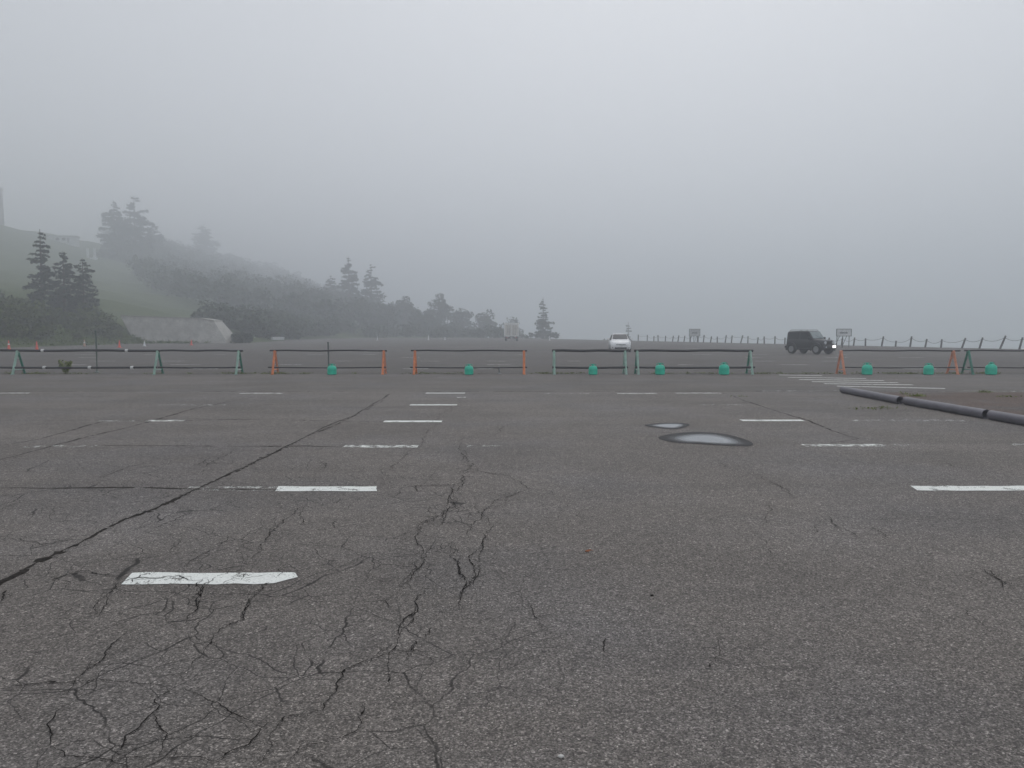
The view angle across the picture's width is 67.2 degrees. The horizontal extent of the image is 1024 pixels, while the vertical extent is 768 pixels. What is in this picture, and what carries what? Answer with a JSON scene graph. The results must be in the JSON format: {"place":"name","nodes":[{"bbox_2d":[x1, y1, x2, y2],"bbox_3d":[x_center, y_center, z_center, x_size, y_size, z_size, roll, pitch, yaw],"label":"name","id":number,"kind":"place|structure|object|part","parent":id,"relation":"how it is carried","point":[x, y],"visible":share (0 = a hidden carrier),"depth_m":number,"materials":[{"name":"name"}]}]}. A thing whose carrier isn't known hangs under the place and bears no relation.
{"place":"outdoors","nodes":[
{"label":"outdoors","id":0,"kind":"place"},
{"bbox_2d":[0,225,477,347],"bbox_3d":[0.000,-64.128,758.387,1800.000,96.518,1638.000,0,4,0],"label":"hillside terrain","id":1,"kind":"structure","parent":0,"point":[122,289],"depth_m":199.74,"materials":[{"name":"green plant"}]},
{"bbox_2d":[0,187,3,225],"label":"tower","id":2,"kind":"structure","parent":1,"relation":"on","point":[1,211],"depth_m":381.30,"materials":[{"name":"concrete"}]},
{"bbox_2d":[22,229,60,310],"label":"conifer tree","id":3,"kind":"object","parent":1,"relation":"on","point":[44,277],"visible":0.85,"depth_m":98.78,"materials":[{"name":"green plant"}]},
{"bbox_2d":[0,291,124,341],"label":"roadside shrubbery","id":4,"kind":"object","parent":1,"relation":"on","point":[24,317],"visible":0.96,"depth_m":91.09,"materials":[{"name":"green plant"}]},
{"bbox_2d":[45,252,81,312],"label":"conifer tree","id":5,"kind":"object","parent":1,"relation":"on","point":[63,298],"visible":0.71,"depth_m":100.02,"materials":[{"name":"green plant"}]},
{"bbox_2d":[46,235,80,246],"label":"hut","id":6,"kind":"object","parent":1,"relation":"on","point":[70,240],"visible":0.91,"depth_m":324.91,"materials":[{"name":"grey"}]},
{"bbox_2d":[67,259,99,314],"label":"conifer tree","id":7,"kind":"object","parent":1,"relation":"on","point":[81,287],"visible":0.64,"depth_m":101.01,"materials":[{"name":"green plant"}]},
{"bbox_2d":[86,248,97,259],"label":"white gateway","id":8,"kind":"object","parent":1,"relation":"on","point":[94,257],"visible":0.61,"depth_m":297.02,"materials":[{"name":"white"}]},
{"bbox_2d":[96,200,135,262],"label":"conifer tree","id":9,"kind":"object","parent":1,"relation":"on","point":[119,228],"visible":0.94,"depth_m":314.79,"materials":[{"name":"green plant"}]},
{"bbox_2d":[0,324,233,347],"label":"bank grass","id":10,"kind":"structure","parent":1,"relation":"on","point":[62,331],"depth_m":88.82,"materials":[{"name":"green plant"}]},
{"bbox_2d":[113,195,159,264],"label":"conifer tree","id":11,"kind":"object","parent":1,"relation":"on","point":[136,230],"visible":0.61,"depth_m":325.11,"materials":[{"name":"green plant"}]},
{"bbox_2d":[146,224,166,257],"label":"conifer tree","id":12,"kind":"object","parent":1,"relation":"on","point":[159,238],"visible":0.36,"depth_m":355.19,"materials":[{"name":"green plant"}]},
{"bbox_2d":[120,315,234,342],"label":"retaining wall","id":13,"kind":"structure","parent":1,"relation":"on","point":[170,329],"depth_m":102.41,"materials":[{"name":"concrete"}]},
{"bbox_2d":[190,224,224,259],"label":"conifer tree","id":14,"kind":"object","parent":1,"relation":"on","point":[203,238],"visible":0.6,"depth_m":513.38,"materials":[{"name":"green plant"}]},
{"bbox_2d":[97,229,423,325],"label":"woodland","id":15,"kind":"object","parent":1,"relation":"on","point":[188,271],"visible":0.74,"depth_m":225.11,"materials":[{"name":"green plant"}]},
{"bbox_2d":[322,276,342,296],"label":"conifer tree","id":16,"kind":"object","parent":1,"relation":"on","point":[332,287],"visible":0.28,"depth_m":277.38,"materials":[{"name":"green plant"}]},
{"bbox_2d":[337,256,359,301],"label":"conifer tree","id":17,"kind":"object","parent":1,"relation":"on","point":[352,278],"visible":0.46,"depth_m":267.62,"materials":[{"name":"green plant"}]},
{"bbox_2d":[191,299,533,342],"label":"undergrowth","id":18,"kind":"object","parent":1,"relation":"on","point":[258,321],"visible":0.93,"depth_m":158.50,"materials":[{"name":"green plant"}]},
{"bbox_2d":[355,265,385,304],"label":"conifer tree","id":19,"kind":"object","parent":1,"relation":"on","point":[373,282],"visible":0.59,"depth_m":266.89,"materials":[{"name":"green plant"}]},
{"bbox_2d":[394,296,413,326],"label":"broadleaf tree","id":20,"kind":"object","parent":1,"relation":"on","point":[404,308],"visible":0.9,"depth_m":246.86,"materials":[{"name":"green plant"}]},
{"bbox_2d":[409,309,434,336],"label":"broadleaf tree","id":21,"kind":"object","parent":1,"relation":"on","point":[423,320],"visible":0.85,"depth_m":222.55,"materials":[{"name":"green plant"}]},
{"bbox_2d":[421,293,453,322],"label":"broadleaf tree","id":22,"kind":"object","parent":1,"relation":"on","point":[442,313],"visible":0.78,"depth_m":243.76,"materials":[{"name":"green plant"}]},
{"bbox_2d":[446,308,475,328],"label":"broadleaf tree","id":23,"kind":"object","parent":1,"relation":"on","point":[459,316],"visible":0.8,"depth_m":242.11,"materials":[{"name":"green plant"}]},
{"bbox_2d":[470,309,497,337],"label":"broadleaf tree","id":24,"kind":"object","parent":1,"relation":"on","point":[483,320],"visible":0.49,"depth_m":240.67,"materials":[{"name":"green plant"}]},
{"bbox_2d":[499,317,523,336],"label":"broadleaf tree","id":25,"kind":"object","parent":1,"relation":"on","point":[516,320],"visible":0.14,"depth_m":244.52,"materials":[{"name":"green plant"}]},
{"bbox_2d":[529,299,559,338],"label":"conifer tree","id":26,"kind":"object","parent":1,"relation":"on","point":[543,333],"visible":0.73,"depth_m":194.74,"materials":[{"name":"green plant"}]},
{"bbox_2d":[625,322,631,340],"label":"conifer tree","id":27,"kind":"object","parent":1,"relation":"on","point":[628,328],"visible":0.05,"depth_m":229.40,"materials":[{"name":"green plant"}]},
{"bbox_2d":[0,392,1023,767],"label":"parking lot","id":28,"kind":"structure","parent":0,"point":[840,646],"depth_m":4.95,"materials":[{"name":"grey asphalt"}]},
{"bbox_2d":[0,391,966,584],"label":"pavement seam","id":29,"kind":"object","parent":28,"relation":"on","point":[20,572],"visible":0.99,"depth_m":11.40,"materials":[{"name":"black asphalt"}]},
{"bbox_2d":[0,405,1022,765],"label":"asphalt crack","id":30,"kind":"object","parent":28,"relation":"on","point":[338,653],"visible":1,"depth_m":4.59,"materials":[{"name":"black asphalt"}]},
{"bbox_2d":[151,393,884,447],"bbox_3d":[-3.955,0.555,15.465,18.823,0.001,9.543,0,4,0],"label":"worn line marking","id":31,"kind":"object","parent":28,"relation":"on","point":[465,397],"visible":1,"depth_m":10.89,"materials":[{"name":"paint"}]},
{"bbox_2d":[32,393,1015,490],"bbox_3d":[1.510,0.630,14.380,26.544,0.001,13.186,0,4,0],"label":"faded line marking","id":32,"kind":"object","parent":28,"relation":"on","point":[468,446],"visible":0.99,"depth_m":10.89,"materials":[{"name":"paint"}]},
{"bbox_2d":[122,404,1023,583],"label":"parking line marking","id":33,"kind":"object","parent":28,"relation":"on","point":[214,578],"visible":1,"depth_m":5.12,"materials":[{"name":"paint"}]},
{"bbox_2d":[645,423,689,428],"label":"puddle","id":34,"kind":"object","parent":28,"relation":"on","point":[670,425],"visible":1,"depth_m":13.19,"materials":[{"name":"grey liquid"}]},
{"bbox_2d":[659,432,752,445],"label":"puddle","id":35,"kind":"object","parent":28,"relation":"on","point":[710,438],"visible":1,"depth_m":11.49,"materials":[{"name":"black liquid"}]},
{"bbox_2d":[839,386,902,403],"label":"pipe kerb","id":36,"kind":"structure","parent":28,"relation":"on","point":[874,395],"depth_m":18.29,"materials":[{"name":"grey plastic"}]},
{"bbox_2d":[902,397,988,418],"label":"pipe kerb","id":37,"kind":"structure","parent":28,"relation":"on","point":[956,409],"depth_m":15.32,"materials":[{"name":"grey plastic"}]},
{"bbox_2d":[987,410,1023,424],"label":"pipe kerb","id":38,"kind":"structure","parent":28,"relation":"on","point":[1018,419],"depth_m":13.59,"materials":[{"name":"grey plastic"}]},
{"bbox_2d":[0,338,1023,373],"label":"parking lot","id":39,"kind":"structure","parent":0,"point":[256,357],"depth_m":47.18,"materials":[{"name":"grey asphalt"}]},
{"bbox_2d":[58,359,71,372],"bbox_3d":[-17.174,-0.683,29.605,0.512,0.550,0.508,3,5,40],"label":"weed plant","id":40,"kind":"object","parent":39,"relation":"on","point":[65,365],"visible":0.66,"depth_m":29.55,"materials":[{"name":"green plant"}]},
{"bbox_2d":[94,330,98,372],"bbox_3d":[-16.238,-1.271,30.072,0.180,1.646,0.171,0,4,0],"label":"marker pole","id":41,"kind":"object","parent":39,"relation":"on","point":[96,371],"visible":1,"depth_m":30.04,"materials":[{"name":"grey metal"}]},
{"bbox_2d":[272,337,283,340],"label":"board barrier","id":42,"kind":"object","parent":39,"relation":"on","point":[277,338],"visible":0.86,"depth_m":121.34,"materials":[{"name":"white plastic"}]},
{"bbox_2d":[326,342,328,373],"bbox_3d":[-6.930,-0.983,29.036,0.180,1.215,0.171,0,4,0],"label":"marker pole","id":43,"kind":"object","parent":39,"relation":"on","point":[328,352],"visible":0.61,"depth_m":29.00,"materials":[{"name":"metal"}]},
{"bbox_2d":[76,354,922,357],"bbox_3d":[0.072,-2.817,64.459,69.319,0.001,63.220,0,4,0],"label":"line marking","id":44,"kind":"object","parent":39,"relation":"on","point":[519,354],"visible":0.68,"depth_m":53.08,"materials":[{"name":"paint"}]},
{"bbox_2d":[504,323,518,340],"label":"box truck","id":45,"kind":"object","parent":39,"relation":"on","point":[511,330],"visible":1,"depth_m":126.15,"materials":[{"name":"grey metal"}]},
{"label":"rear door","id":46,"kind":"part","parent":45,"relation":"part of","materials":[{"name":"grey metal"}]},
{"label":"rear door","id":47,"kind":"part","parent":45,"relation":"part of","materials":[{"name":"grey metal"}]},
{"bbox_2d":[607,334,632,351],"bbox_3d":[8.472,-3.234,60.624,1.993,1.472,3.812,0,4,5],"label":"hatchback car","id":48,"kind":"object","parent":39,"relation":"on","point":[619,341],"visible":0.87,"depth_m":59.23,"materials":[{"name":"white paint"}]},
{"bbox_2d":[689,329,699,342],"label":"notice board","id":49,"kind":"object","parent":39,"relation":"on","point":[694,332],"visible":1,"depth_m":107.68,"materials":[{"name":"metal"}]},
{"bbox_2d":[785,330,836,353],"bbox_3d":[21.204,-3.001,54.740,1.842,1.703,3.483,-2,5,-30],"label":"offroad car","id":50,"kind":"object","parent":39,"relation":"on","point":[814,342],"visible":1,"depth_m":54.26,"materials":[{"name":"black paint"}]},
{"bbox_3d":[20.195,-3.453,55.128,0.080,0.453,0.921,-2,5,-30],"label":"side window","id":51,"kind":"part","parent":50,"relation":"part of","materials":[{"name":"black glass"}]},
{"bbox_3d":[20.651,-3.399,54.340,0.080,0.453,0.714,-2,5,-30],"label":"side window","id":52,"kind":"part","parent":50,"relation":"part of","materials":[{"name":"black glass"}]},
{"bbox_2d":[638,335,1023,349],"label":"rope fence","id":53,"kind":"object","parent":39,"relation":"on","point":[962,346],"visible":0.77,"depth_m":82.49,"materials":[{"name":"grey metal"}]},
{"bbox_2d":[836,329,851,347],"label":"notice board","id":54,"kind":"object","parent":39,"relation":"on","point":[843,332],"visible":0.94,"depth_m":75.24,"materials":[{"name":"metal"}]},
{"bbox_2d":[0,374,1023,391],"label":"access road","id":55,"kind":"structure","parent":0,"point":[462,382],"depth_m":24.28,"materials":[{"name":"grey asphalt"}]},
{"bbox_2d":[0,349,243,374],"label":"pipe barricade","id":56,"kind":"object","parent":55,"relation":"on","point":[23,368],"visible":0.98,"depth_m":28.97,"materials":[{"name":"green paint"}]},
{"bbox_2d":[268,349,386,374],"bbox_3d":[-6.920,-0.832,29.047,4.413,0.944,0.820,0,4,0],"label":"pipe barricade","id":57,"kind":"object","parent":55,"relation":"on","point":[383,367],"visible":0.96,"depth_m":28.96,"materials":[{"name":"orange paint"}]},
{"bbox_2d":[327,364,336,374],"bbox_3d":[-6.687,-0.551,28.595,0.344,0.412,0.344,0,4,0],"label":"ballast weight","id":58,"kind":"object","parent":55,"relation":"on","point":[331,369],"visible":1,"depth_m":28.47,"materials":[{"name":"green plastic"}]},
{"bbox_2d":[410,349,526,374],"bbox_3d":[-1.622,-0.832,29.047,4.375,0.944,0.820,0,4,0],"label":"pipe barricade","id":59,"kind":"object","parent":55,"relation":"on","point":[414,367],"visible":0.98,"depth_m":28.92,"materials":[{"name":"orange paint"}]},
{"bbox_2d":[464,364,473,374],"bbox_3d":[-1.597,-0.547,28.595,0.337,0.404,0.337,0,4,0],"label":"ballast weight","id":60,"kind":"object","parent":55,"relation":"on","point":[468,369],"visible":1,"depth_m":28.47,"materials":[{"name":"green plastic"}]},
{"bbox_2d":[5,371,1021,409],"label":"joint weeds","id":61,"kind":"object","parent":55,"relation":"on","point":[917,395],"visible":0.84,"depth_m":29.03,"materials":[{"name":"green plant"}]},
{"bbox_2d":[552,349,627,374],"bbox_3d":[2.922,-0.843,29.046,2.830,0.966,0.820,0,4,0],"label":"pipe barricade","id":62,"kind":"object","parent":55,"relation":"on","point":[624,367],"visible":0.96,"depth_m":28.92,"materials":[{"name":"green paint"}]},
{"bbox_2d":[588,364,597,374],"bbox_3d":[3.009,-0.547,28.595,0.337,0.404,0.337,0,4,0],"label":"ballast weight","id":63,"kind":"object","parent":55,"relation":"on","point":[592,369],"visible":1,"depth_m":28.48,"materials":[{"name":"green plastic"}]},
{"bbox_2d":[655,363,664,374],"bbox_3d":[5.498,-0.567,28.594,0.372,0.445,0.372,0,4,0],"label":"ballast weight","id":64,"kind":"object","parent":55,"relation":"on","point":[660,369],"visible":1,"depth_m":28.46,"materials":[{"name":"green plastic"}]},
{"bbox_2d":[634,349,754,374],"bbox_3d":[6.844,-0.841,29.046,4.489,0.962,0.820,0,4,0],"label":"pipe barricade","id":65,"kind":"object","parent":55,"relation":"on","point":[637,366],"visible":0.99,"depth_m":28.97,"materials":[{"name":"green paint"}]},
{"bbox_2d":[719,362,728,374],"bbox_3d":[7.876,-0.576,28.593,0.385,0.461,0.385,-1,4,-17],"label":"ballast weight","id":66,"kind":"object","parent":55,"relation":"on","point":[723,368],"visible":1,"depth_m":28.46,"materials":[{"name":"green plastic"}]},
{"bbox_2d":[862,363,872,374],"bbox_3d":[13.188,-0.571,28.593,0.378,0.453,0.378,0,4,0],"label":"ballast weight","id":67,"kind":"object","parent":55,"relation":"on","point":[867,368],"visible":1,"depth_m":28.46,"materials":[{"name":"green plastic"}]},
{"bbox_2d":[792,375,944,388],"bbox_3d":[10.884,-0.105,25.062,2.710,0.001,6.904,0,4,0],"label":"hatched marking","id":68,"kind":"object","parent":55,"relation":"on","point":[861,378],"visible":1,"depth_m":24.22,"materials":[{"name":"paint"}]},
{"bbox_2d":[835,350,963,374],"bbox_3d":[14.625,-0.831,29.047,4.538,0.942,0.820,0,4,0],"label":"pipe barricade","id":69,"kind":"object","parent":55,"relation":"on","point":[953,356],"visible":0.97,"depth_m":28.99,"materials":[{"name":"orange paint"}]},
{"bbox_2d":[923,363,933,374],"bbox_3d":[15.472,-0.561,28.594,0.361,0.432,0.361,0,4,0],"label":"ballast weight","id":70,"kind":"object","parent":55,"relation":"on","point":[928,368],"visible":1,"depth_m":28.47,"materials":[{"name":"green plastic"}]},
{"bbox_2d":[985,362,996,374],"bbox_3d":[17.793,-0.582,28.593,0.396,0.474,0.396,-2,4,-23],"label":"ballast weight","id":71,"kind":"object","parent":55,"relation":"on","point":[991,368],"visible":1,"depth_m":28.46,"materials":[{"name":"green plastic"}]},
{"bbox_2d":[961,349,1023,374],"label":"pipe barricade","id":72,"kind":"object","parent":55,"relation":"on","point":[968,355],"visible":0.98,"depth_m":28.99,"materials":[{"name":"green paint"}]},
{"bbox_2d":[0,0,1023,348],"label":"sky","id":73,"kind":"structure","parent":0,"point":[754,169],"materials":[{"name":"grey"}]},
{"bbox_2d":[879,392,1023,414],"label":"gravel ground","id":74,"kind":"structure","parent":0,"point":[1013,404],"depth_m":18.21,"materials":[{"name":"grey gravel"}]}
]}

